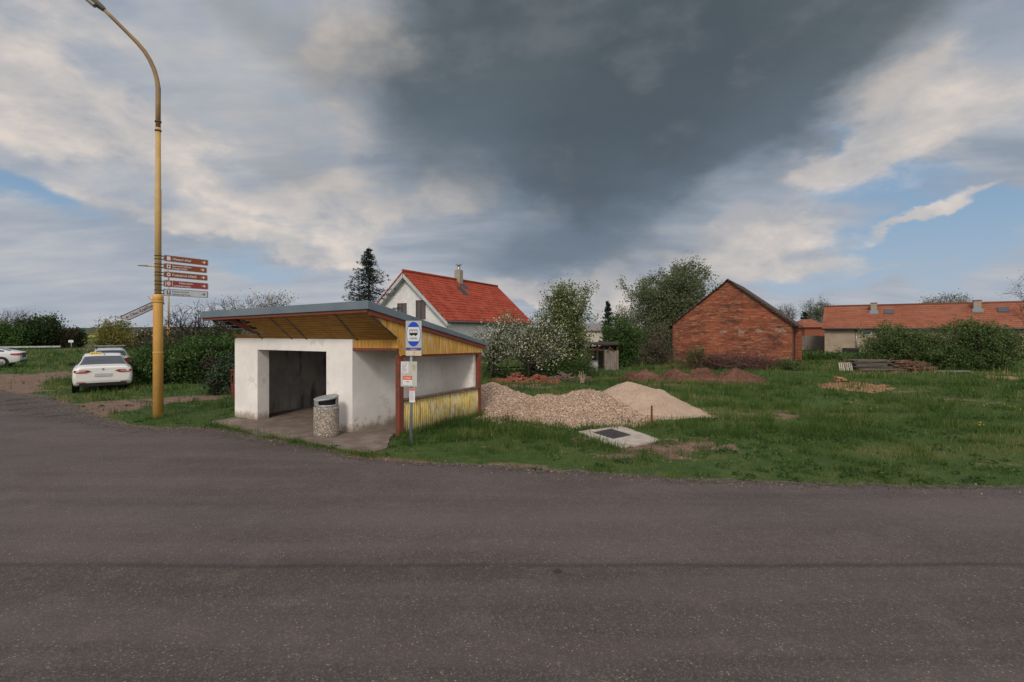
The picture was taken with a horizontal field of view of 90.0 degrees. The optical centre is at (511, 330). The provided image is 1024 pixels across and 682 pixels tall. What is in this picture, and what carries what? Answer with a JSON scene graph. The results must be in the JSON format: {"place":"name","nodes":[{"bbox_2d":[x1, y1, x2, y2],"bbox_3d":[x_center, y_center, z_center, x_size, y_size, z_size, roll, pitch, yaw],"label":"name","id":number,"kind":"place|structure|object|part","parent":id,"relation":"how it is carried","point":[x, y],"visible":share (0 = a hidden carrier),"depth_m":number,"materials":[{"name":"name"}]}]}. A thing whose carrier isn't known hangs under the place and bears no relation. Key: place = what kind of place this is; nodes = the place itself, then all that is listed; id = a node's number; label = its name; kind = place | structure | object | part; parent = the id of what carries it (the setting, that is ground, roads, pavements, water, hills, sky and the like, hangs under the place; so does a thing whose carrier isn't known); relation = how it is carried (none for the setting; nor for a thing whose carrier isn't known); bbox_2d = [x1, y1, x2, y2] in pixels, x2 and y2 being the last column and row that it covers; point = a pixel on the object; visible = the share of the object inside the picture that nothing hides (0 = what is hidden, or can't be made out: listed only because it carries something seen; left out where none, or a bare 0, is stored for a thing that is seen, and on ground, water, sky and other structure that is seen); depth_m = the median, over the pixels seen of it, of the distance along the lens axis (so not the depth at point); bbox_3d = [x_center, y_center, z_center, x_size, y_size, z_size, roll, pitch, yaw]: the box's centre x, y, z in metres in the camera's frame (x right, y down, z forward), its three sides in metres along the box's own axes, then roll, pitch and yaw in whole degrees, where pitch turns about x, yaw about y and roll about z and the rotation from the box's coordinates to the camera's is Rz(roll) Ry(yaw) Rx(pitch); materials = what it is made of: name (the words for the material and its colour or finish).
{"place":"outdoors","nodes":[
{"label":"outdoors","id":0,"kind":"place"},
{"bbox_2d":[212,406,394,453],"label":"pavement","id":1,"kind":"structure","parent":0,"point":[300,421],"depth_m":12.14,"materials":[{"name":"grey concrete"}]},
{"bbox_2d":[313,394,338,437],"bbox_3d":[-4.193,1.927,11.566,0.550,0.947,0.550,0,0,0],"label":"litter bin","id":2,"kind":"object","parent":1,"relation":"on","point":[325,416],"visible":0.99,"depth_m":11.35,"materials":[{"name":"grey stone"}]},
{"bbox_2d":[200,300,487,435],"bbox_3d":[-4.481,0.931,14.156,6.130,3.137,4.655,0,0,29],"label":"bus shelter","id":3,"kind":"object","parent":1,"relation":"on","point":[352,354],"visible":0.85,"depth_m":12.84,"materials":[{"name":"white paint"}]},
{"bbox_2d":[62,327,602,331],"bbox_3d":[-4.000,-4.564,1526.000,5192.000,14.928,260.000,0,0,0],"label":"wooded hills","id":4,"kind":"structure","parent":0,"point":[92,329],"depth_m":1451.65,"materials":[{"name":"green plant"}]},
{"bbox_2d":[0,390,1023,681],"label":"road","id":5,"kind":"structure","parent":0,"point":[140,554],"depth_m":5.08,"materials":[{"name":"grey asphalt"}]},
{"bbox_2d":[0,332,1023,490],"bbox_3d":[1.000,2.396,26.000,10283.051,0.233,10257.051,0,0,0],"label":"ground","id":6,"kind":"structure","parent":0,"point":[17,385],"depth_m":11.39,"materials":[{"name":"green plant"}]},
{"bbox_2d":[0,347,26,367],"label":"parked car","id":7,"kind":"object","parent":6,"relation":"on","point":[8,356],"visible":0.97,"depth_m":33.96,"materials":[{"name":"silver metal"}]},
{"bbox_2d":[0,318,35,348],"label":"bush","id":8,"kind":"object","parent":6,"relation":"on","point":[9,336],"visible":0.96,"depth_m":67.49,"materials":[{"name":"green plant"}]},
{"bbox_2d":[0,307,37,327],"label":"bare tree","id":9,"kind":"object","parent":6,"relation":"on","point":[4,319],"visible":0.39,"depth_m":80.11,"materials":[{"name":"grey plant"}]},
{"bbox_2d":[0,346,61,349],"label":"guard rail","id":10,"kind":"object","parent":6,"relation":"on","point":[41,347],"visible":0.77,"depth_m":65.37,"materials":[{"name":"grey metal"}]},
{"bbox_2d":[10,311,68,347],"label":"bush","id":11,"kind":"object","parent":6,"relation":"on","point":[46,328],"visible":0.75,"depth_m":69.30,"materials":[{"name":"green plant"}]},
{"bbox_2d":[46,322,81,347],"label":"bush","id":12,"kind":"object","parent":6,"relation":"on","point":[68,335],"visible":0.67,"depth_m":71.64,"materials":[{"name":"green plant"}]},
{"bbox_2d":[70,325,91,346],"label":"bush","id":13,"kind":"object","parent":6,"relation":"on","point":[82,334],"visible":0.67,"depth_m":73.64,"materials":[{"name":"green plant"}]},
{"bbox_2d":[69,352,134,392],"bbox_3d":[-17.189,1.657,21.511,2.200,1.585,4.866,0,0,-39],"label":"parked car","id":14,"kind":"object","parent":6,"relation":"on","point":[96,369],"visible":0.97,"depth_m":19.86,"materials":[{"name":"white paint"}]},
{"bbox_3d":[-16.311,1.185,20.423,1.475,0.346,0.776,0,0,-39],"label":"rear window","id":15,"kind":"part","parent":14,"relation":"part of","materials":[{"name":"grey glass"}]},
{"bbox_2d":[82,313,139,348],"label":"yellow willow","id":16,"kind":"object","parent":6,"relation":"on","point":[110,334],"visible":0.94,"depth_m":63.45,"materials":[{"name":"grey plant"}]},
{"bbox_2d":[94,345,131,361],"bbox_3d":[-21.829,1.617,27.785,2.180,1.665,4.652,0,0,-39],"label":"parked car","id":17,"kind":"object","parent":6,"relation":"on","point":[113,350],"visible":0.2,"depth_m":26.52,"materials":[{"name":"silver metal"}]},
{"bbox_3d":[-20.602,1.157,26.265,1.355,0.314,0.360,0,0,-39],"label":"rear window","id":18,"kind":"part","parent":17,"relation":"part of","materials":[{"name":"grey glass"}]},
{"bbox_2d":[85,0,163,417],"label":"street lamp","id":19,"kind":"object","parent":6,"relation":"on","point":[158,387],"visible":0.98,"depth_m":14.12,"materials":[{"name":"yellow metal"}]},
{"bbox_2d":[120,296,163,319],"bbox_3d":[-10.114,-0.625,14.028,0.999,0.666,0.366,0,0,-35],"label":"direction sign","id":20,"kind":"object","parent":19,"relation":"attached to","point":[139,311],"visible":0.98,"depth_m":14.10,"materials":[{"name":"grey metal"}]},
{"bbox_2d":[154,263,206,272],"bbox_3d":[-9.459,-1.805,14.692,0.180,0.173,1.404,0,0,34],"label":"direction sign","id":21,"kind":"object","parent":19,"relation":"attached to","point":[178,267],"visible":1,"depth_m":14.72,"materials":[{"name":"brown metal"}]},
{"bbox_2d":[154,280,207,289],"bbox_3d":[-9.449,-1.327,14.710,0.180,0.194,1.445,0,0,34],"label":"direction sign","id":22,"kind":"object","parent":19,"relation":"attached to","point":[183,284],"visible":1,"depth_m":14.72,"materials":[{"name":"brown metal"}]},
{"bbox_2d":[154,289,207,297],"bbox_3d":[-9.452,-1.078,14.705,0.180,0.189,1.435,0,0,34],"label":"direction sign","id":23,"kind":"object","parent":19,"relation":"attached to","point":[183,293],"visible":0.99,"depth_m":14.74,"materials":[{"name":"grey metal"}]},
{"bbox_2d":[154,255,207,265],"bbox_3d":[-9.449,-2.032,14.710,0.180,0.177,1.445,0,0,34],"label":"direction sign","id":24,"kind":"object","parent":19,"relation":"attached to","point":[179,259],"visible":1,"depth_m":14.72,"materials":[{"name":"brown metal"}]},
{"bbox_2d":[154,271,207,280],"bbox_3d":[-9.454,-1.579,14.701,0.180,0.170,1.425,0,0,34],"label":"direction sign","id":25,"kind":"object","parent":19,"relation":"attached to","point":[168,274],"visible":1,"depth_m":14.74,"materials":[{"name":"brown metal"}]},
{"bbox_2d":[120,324,164,347],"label":"bush","id":26,"kind":"object","parent":6,"relation":"on","point":[143,334],"visible":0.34,"depth_m":69.45,"materials":[{"name":"green plant"}]},
{"bbox_2d":[137,265,169,346],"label":"street lamp","id":27,"kind":"object","parent":6,"relation":"on","point":[168,296],"visible":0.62,"depth_m":47.95,"materials":[{"name":"grey metal"}]},
{"bbox_2d":[122,332,217,384],"bbox_3d":[-15.402,1.689,23.118,4.602,3.260,3.131,0,0,0],"label":"hedge bush","id":28,"kind":"object","parent":6,"relation":"on","point":[173,371],"visible":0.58,"depth_m":22.49,"materials":[{"name":"green plant"}]},
{"bbox_2d":[125,322,220,363],"bbox_3d":[-19.103,0.755,30.163,6.102,3.646,3.479,0,0,8],"label":"brown shrub","id":29,"kind":"object","parent":6,"relation":"on","point":[165,336],"visible":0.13,"depth_m":29.51,"materials":[{"name":"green plant"}]},
{"bbox_2d":[163,298,229,370],"bbox_3d":[-16.716,0.274,27.062,3.685,4.643,2.624,0,0,0],"label":"bare tree","id":30,"kind":"object","parent":6,"relation":"on","point":[188,331],"visible":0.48,"depth_m":26.93,"materials":[{"name":"brown plant"}]},
{"bbox_2d":[167,325,241,378],"bbox_3d":[-13.730,1.123,23.367,4.230,2.945,2.866,0,0,0],"label":"hedge bush","id":31,"kind":"object","parent":6,"relation":"on","point":[218,349],"visible":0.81,"depth_m":22.92,"materials":[{"name":"green plant"}]},
{"bbox_2d":[189,348,234,395],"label":"ivy bush","id":32,"kind":"object","parent":6,"relation":"on","point":[218,382],"visible":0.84,"depth_m":18.61,"materials":[{"name":"green plant"}]},
{"bbox_2d":[230,369,234,397],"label":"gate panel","id":33,"kind":"structure","parent":6,"relation":"on","point":[232,387],"depth_m":17.92,"materials":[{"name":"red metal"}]},
{"bbox_2d":[202,290,264,353],"bbox_3d":[-15.236,0.175,28.048,3.887,4.820,2.562,0,0,0],"label":"bare tree","id":34,"kind":"object","parent":6,"relation":"on","point":[240,331],"visible":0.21,"depth_m":27.75,"materials":[{"name":"brown plant"}]},
{"bbox_2d":[237,288,298,334],"bbox_3d":[-14.078,0.069,28.930,3.775,5.053,2.537,0,0,0],"label":"bare tree","id":35,"kind":"object","parent":6,"relation":"on","point":[270,301],"visible":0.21,"depth_m":28.99,"materials":[{"name":"brown plant"}]},
{"bbox_2d":[342,248,399,309],"bbox_3d":[-9.300,-1.223,32.688,8.904,8.445,8.051,0,0,0],"label":"spruce tree","id":36,"kind":"object","parent":6,"relation":"on","point":[368,270],"visible":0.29,"depth_m":32.82,"materials":[{"name":"green plant"}]},
{"bbox_2d":[401,321,421,444],"bbox_3d":[-2.102,1.196,10.724,0.453,2.809,0.110,0,0,10],"label":"bus stop sign","id":37,"kind":"object","parent":6,"relation":"on","point":[413,348],"visible":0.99,"depth_m":10.69,"materials":[{"name":"grey metal"}]},
{"bbox_2d":[377,264,532,355],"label":"white house","id":38,"kind":"structure","parent":6,"relation":"on","point":[458,303],"depth_m":43.94,"materials":[{"name":"orange tile"}]},
{"bbox_2d":[397,303,406,313],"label":"window","id":39,"kind":"structure","parent":38,"relation":"in","point":[403,306],"depth_m":42.57,"materials":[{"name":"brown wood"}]},
{"bbox_2d":[416,300,425,318],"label":"window","id":40,"kind":"structure","parent":38,"relation":"in","point":[420,304],"depth_m":41.73,"materials":[{"name":"brown wood"}]},
{"bbox_2d":[481,361,521,377],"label":"garden bush","id":41,"kind":"object","parent":6,"relation":"on","point":[505,372],"visible":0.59,"depth_m":25.82,"materials":[{"name":"green plant"}]},
{"bbox_2d":[472,308,535,378],"bbox_3d":[-0.686,0.714,25.572,3.039,3.750,2.501,0,0,-24],"label":"blossom tree","id":42,"kind":"object","parent":6,"relation":"on","point":[498,341],"visible":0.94,"depth_m":25.28,"materials":[{"name":"white plant"}]},
{"bbox_2d":[481,382,529,414],"bbox_3d":[-0.440,2.112,16.758,5.742,0.822,4.460,0,0,44],"label":"gravel heap","id":43,"kind":"object","parent":6,"relation":"on","point":[495,397],"visible":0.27,"depth_m":15.94,"materials":[{"name":"beige gravel"}]},
{"bbox_2d":[495,366,525,370],"bbox_3d":[0.334,2.187,27.015,2.531,0.626,0.495,0,0,-9],"label":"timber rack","id":44,"kind":"object","parent":6,"relation":"on","point":[515,367],"visible":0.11,"depth_m":27.06,"materials":[{"name":"brown wood"}]},
{"bbox_2d":[1,391,1020,495],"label":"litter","id":45,"kind":"object","parent":6,"relation":"on","point":[541,459],"visible":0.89,"depth_m":9.61,"materials":[{"name":"green paper"}]},
{"bbox_2d":[491,372,560,382],"bbox_3d":[0.663,2.227,24.142,3.366,0.566,2.207,0,0,0],"label":"brick rubble","id":46,"kind":"object","parent":6,"relation":"on","point":[515,376],"visible":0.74,"depth_m":23.92,"materials":[{"name":"red brick"}]},
{"bbox_2d":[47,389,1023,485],"bbox_3d":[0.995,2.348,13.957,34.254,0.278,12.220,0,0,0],"label":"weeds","id":47,"kind":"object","parent":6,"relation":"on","point":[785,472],"visible":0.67,"depth_m":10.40,"materials":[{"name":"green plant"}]},
{"bbox_2d":[494,307,582,377],"bbox_3d":[1.293,0.677,26.395,4.465,3.766,2.932,0,0,-14],"label":"blossom tree","id":48,"kind":"object","parent":6,"relation":"on","point":[539,343],"visible":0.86,"depth_m":26.10,"materials":[{"name":"white plant"}]},
{"bbox_2d":[515,351,604,376],"bbox_3d":[2.494,2.008,26.451,4.839,2.234,2.389,0,0,-10],"label":"garden bush","id":49,"kind":"object","parent":6,"relation":"on","point":[564,367],"visible":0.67,"depth_m":26.29,"materials":[{"name":"green plant"}]},
{"bbox_2d":[525,274,599,370],"bbox_3d":[2.751,-0.303,28.074,3.930,5.932,3.728,0,0,23],"label":"pear tree","id":50,"kind":"object","parent":6,"relation":"on","point":[563,308],"visible":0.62,"depth_m":27.62,"materials":[{"name":"green plant"}]},
{"bbox_2d":[475,388,659,429],"bbox_3d":[1.911,2.111,14.859,6.351,0.803,5.392,0,0,-38],"label":"gravel heap","id":51,"kind":"object","parent":6,"relation":"on","point":[573,407],"visible":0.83,"depth_m":13.93,"materials":[{"name":"beige gravel"}]},
{"bbox_2d":[549,371,594,383],"bbox_3d":[2.683,2.282,24.602,2.707,0.680,2.362,0,0,0],"label":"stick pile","id":52,"kind":"object","parent":6,"relation":"on","point":[565,376],"visible":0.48,"depth_m":24.39,"materials":[{"name":"grey wood"}]},
{"bbox_2d":[579,371,584,382],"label":"dry weeds","id":53,"kind":"object","parent":6,"relation":"on","point":[581,380],"visible":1,"depth_m":23.51,"materials":[{"name":"plant"}]},
{"bbox_2d":[580,323,601,345],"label":"distant house","id":54,"kind":"structure","parent":6,"relation":"on","point":[593,327],"depth_m":72.00,"materials":[{"name":"beige"}]},
{"bbox_2d":[584,342,618,369],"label":"garden shed","id":55,"kind":"structure","parent":6,"relation":"on","point":[604,354],"depth_m":31.00,"materials":[{"name":"grey wood"}]},
{"bbox_2d":[598,301,615,345],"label":"conifer tree","id":56,"kind":"object","parent":6,"relation":"on","point":[607,308],"visible":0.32,"depth_m":40.87,"materials":[{"name":"green plant"}]},
{"bbox_2d":[583,302,637,334],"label":"tree","id":57,"kind":"object","parent":6,"relation":"on","point":[622,310],"visible":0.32,"depth_m":79.72,"materials":[{"name":"green plant"}]},
{"bbox_2d":[578,426,659,448],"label":"manhole slab","id":58,"kind":"structure","parent":6,"relation":"on","point":[629,437],"depth_m":11.50,"materials":[{"name":"concrete"}]},
{"bbox_2d":[226,374,1020,426],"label":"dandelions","id":59,"kind":"object","parent":6,"relation":"on","point":[850,402],"visible":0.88,"depth_m":15.65,"materials":[{"name":"yellow plant"}]},
{"bbox_2d":[596,313,652,367],"bbox_3d":[7.413,0.863,34.147,3.757,4.246,2.905,0,0,0],"label":"dark shrub","id":60,"kind":"object","parent":6,"relation":"on","point":[629,344],"visible":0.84,"depth_m":33.49,"materials":[{"name":"green plant"}]},
{"bbox_2d":[617,371,635,380],"bbox_3d":[6.026,2.280,25.520,1.486,0.542,1.991,0,0,0],"label":"soil mound","id":61,"kind":"object","parent":6,"relation":"on","point":[630,375],"visible":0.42,"depth_m":25.52,"materials":[{"name":"brown soil"}]},
{"bbox_2d":[634,369,663,381],"bbox_3d":[6.654,2.220,25.376,2.417,0.676,2.416,0,0,0],"label":"soil mound","id":62,"kind":"object","parent":6,"relation":"on","point":[643,375],"visible":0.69,"depth_m":24.96,"materials":[{"name":"brown soil"}]},
{"bbox_2d":[623,315,680,364],"bbox_3d":[10.011,1.037,36.941,4.875,4.478,3.682,0,0,0],"label":"brown shrub","id":63,"kind":"object","parent":6,"relation":"on","point":[658,351],"visible":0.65,"depth_m":36.69,"materials":[{"name":"grey plant"}]},
{"bbox_2d":[651,406,652,423],"bbox_3d":[3.546,2.200,12.988,0.060,0.600,0.047,0,0,0],"label":"rusty stake","id":64,"kind":"object","parent":6,"relation":"on","point":[652,414],"visible":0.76,"depth_m":12.97,"materials":[{"name":"brown metal"}]},
{"bbox_2d":[602,382,716,419],"bbox_3d":[3.753,2.044,15.640,4.396,0.946,4.976,0,0,0],"label":"sand heap","id":65,"kind":"object","parent":6,"relation":"on","point":[641,399],"visible":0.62,"depth_m":14.74,"materials":[{"name":"beige sand"}]},
{"bbox_2d":[613,252,722,355],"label":"willow tree","id":66,"kind":"object","parent":6,"relation":"on","point":[671,298],"visible":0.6,"depth_m":44.95,"materials":[{"name":"green plant"}]},
{"bbox_2d":[660,368,692,382],"bbox_3d":[8.097,2.207,25.357,2.672,0.708,2.322,0,0,0],"label":"soil mound","id":67,"kind":"object","parent":6,"relation":"on","point":[679,375],"visible":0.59,"depth_m":24.95,"materials":[{"name":"brown soil"}]},
{"bbox_2d":[681,345,709,368],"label":"bush","id":68,"kind":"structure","parent":6,"relation":"on","point":[694,356],"depth_m":31.12,"materials":[{"name":"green plant"}]},
{"bbox_2d":[688,367,718,381],"bbox_3d":[9.485,2.174,25.161,2.726,0.780,2.452,0,0,0],"label":"soil mound","id":69,"kind":"object","parent":6,"relation":"on","point":[702,374],"visible":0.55,"depth_m":24.76,"materials":[{"name":"brown soil"}]},
{"bbox_2d":[667,344,787,370],"bbox_3d":[13.580,2.297,31.653,7.145,3.462,5.780,0,0,-38],"label":"bramble thicket","id":70,"kind":"object","parent":6,"relation":"on","point":[731,363],"visible":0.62,"depth_m":31.02,"materials":[{"name":"brown plant"}]},
{"bbox_2d":[667,279,802,363],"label":"brick barn","id":71,"kind":"structure","parent":6,"relation":"on","point":[733,316],"depth_m":38.10,"materials":[{"name":"red brick"}]},
{"bbox_2d":[794,328,794,359],"bbox_3d":[21.000,1.050,38.076,0.030,2.500,1.700,0,0,32],"label":"door","id":72,"kind":"structure","parent":71,"relation":"in","point":[794,328],"depth_m":37.95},
{"bbox_2d":[715,368,769,383],"bbox_3d":[10.967,2.173,24.951,3.369,0.734,3.160,0,0,0],"label":"soil mound","id":73,"kind":"object","parent":6,"relation":"on","point":[733,375],"visible":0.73,"depth_m":24.23,"materials":[{"name":"brown soil"}]},
{"bbox_2d":[775,304,799,318],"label":"tree","id":74,"kind":"object","parent":6,"relation":"on","point":[790,310],"visible":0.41,"depth_m":94.75,"materials":[{"name":"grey plant"}]},
{"bbox_2d":[772,356,811,370],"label":"weed bush","id":75,"kind":"object","parent":6,"relation":"on","point":[791,366],"visible":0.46,"depth_m":30.86,"materials":[{"name":"green plant"}]},
{"bbox_2d":[800,312,807,319],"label":"conifer tree","id":76,"kind":"object","parent":6,"relation":"on","point":[805,314],"visible":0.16,"depth_m":87.89,"materials":[{"name":"green plant"}]},
{"bbox_2d":[796,319,824,335],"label":"brick house","id":77,"kind":"structure","parent":6,"relation":"on","point":[810,327],"depth_m":74.00,"materials":[{"name":"brick"}]},
{"bbox_2d":[802,335,824,349],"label":"garden fence","id":78,"kind":"object","parent":6,"relation":"on","point":[811,342],"visible":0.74,"depth_m":61.99,"materials":[{"name":"grey metal"}]},
{"bbox_2d":[796,294,831,322],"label":"tree","id":79,"kind":"object","parent":6,"relation":"on","point":[817,313],"visible":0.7,"depth_m":99.41,"materials":[{"name":"green plant"}]},
{"bbox_2d":[802,345,865,360],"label":"scrub bush","id":80,"kind":"object","parent":6,"relation":"on","point":[811,355],"visible":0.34,"depth_m":41.72,"materials":[{"name":"green plant"}]},
{"bbox_2d":[834,376,846,381],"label":"wood chunks","id":81,"kind":"object","parent":6,"relation":"on","point":[837,379],"visible":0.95,"depth_m":23.80,"materials":[{"name":"beige wood"}]},
{"bbox_2d":[837,362,852,370],"bbox_3d":[19.783,2.123,30.388,0.833,0.518,0.195,0,0,0],"label":"pallet","id":82,"kind":"object","parent":6,"relation":"on","point":[847,366],"visible":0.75,"depth_m":30.37,"materials":[{"name":"grey wood"}]},
{"bbox_2d":[818,381,899,392],"bbox_3d":[14.763,2.404,21.789,3.470,0.191,4.971,0,0,0],"label":"rubble pile","id":83,"kind":"object","parent":6,"relation":"on","point":[871,389],"visible":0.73,"depth_m":21.86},
{"bbox_2d":[842,359,907,371],"bbox_3d":[21.711,2.097,30.522,3.124,0.773,1.685,0,0,0],"label":"plank stack","id":84,"kind":"object","parent":6,"relation":"on","point":[867,364],"visible":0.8,"depth_m":30.26,"materials":[{"name":"grey wood"}]},
{"bbox_2d":[850,317,946,366],"bbox_3d":[25.299,1.174,32.932,6.506,4.156,3.821,0,0,0],"label":"bush","id":85,"kind":"object","parent":6,"relation":"on","point":[892,343],"visible":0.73,"depth_m":32.44,"materials":[{"name":"green plant"}]},
{"bbox_2d":[888,358,938,372],"bbox_3d":[24.014,2.186,30.248,3.230,1.044,1.341,0,0,0],"label":"branch pile","id":86,"kind":"object","parent":6,"relation":"on","point":[916,367],"visible":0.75,"depth_m":30.13,"materials":[{"name":"brown wood"}]},
{"bbox_2d":[822,300,1023,353],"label":"long farm building","id":87,"kind":"structure","parent":6,"relation":"on","point":[840,323],"depth_m":53.72,"materials":[{"name":"tile"}]},
{"bbox_2d":[862,330,871,334],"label":"window","id":88,"kind":"structure","parent":87,"relation":"in","point":[869,332],"depth_m":53.84,"materials":[{"name":"grey glass"}]},
{"bbox_2d":[916,288,972,302],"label":"tree","id":89,"kind":"object","parent":6,"relation":"on","point":[959,298],"visible":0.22,"depth_m":91.67,"materials":[{"name":"green plant"}]},
{"bbox_2d":[935,370,975,373],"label":"fallen beam","id":90,"kind":"structure","parent":6,"relation":"on","point":[954,371],"depth_m":29.18,"materials":[{"name":"grey wood"}]},
{"bbox_2d":[911,314,1023,371],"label":"bush","id":91,"kind":"object","parent":6,"relation":"on","point":[977,346],"visible":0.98,"depth_m":30.88,"materials":[{"name":"green plant"}]},
{"bbox_2d":[995,260,1023,326],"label":"bare tree","id":92,"kind":"object","parent":6,"relation":"on","point":[1019,286],"visible":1,"depth_m":40.73,"materials":[{"name":"brown plant"}]},
{"bbox_2d":[0,0,1023,327],"label":"sky","id":93,"kind":"structure","parent":0,"point":[848,152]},
{"bbox_2d":[590,360,597,371],"bbox_3d":[4.832,2.070,30.200,0.524,0.660,0.516,0,0,0],"label":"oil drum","id":94,"kind":"object","parent":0,"point":[594,362],"visible":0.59,"depth_m":29.98,"materials":[{"name":"grey"}]},
{"bbox_2d":[985,375,1017,379],"bbox_3d":[24.133,2.354,25.488,2.622,0.144,1.365,0,0,-20],"label":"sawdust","id":95,"kind":"object","parent":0,"point":[1010,377],"visible":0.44,"depth_m":25.33}
]}

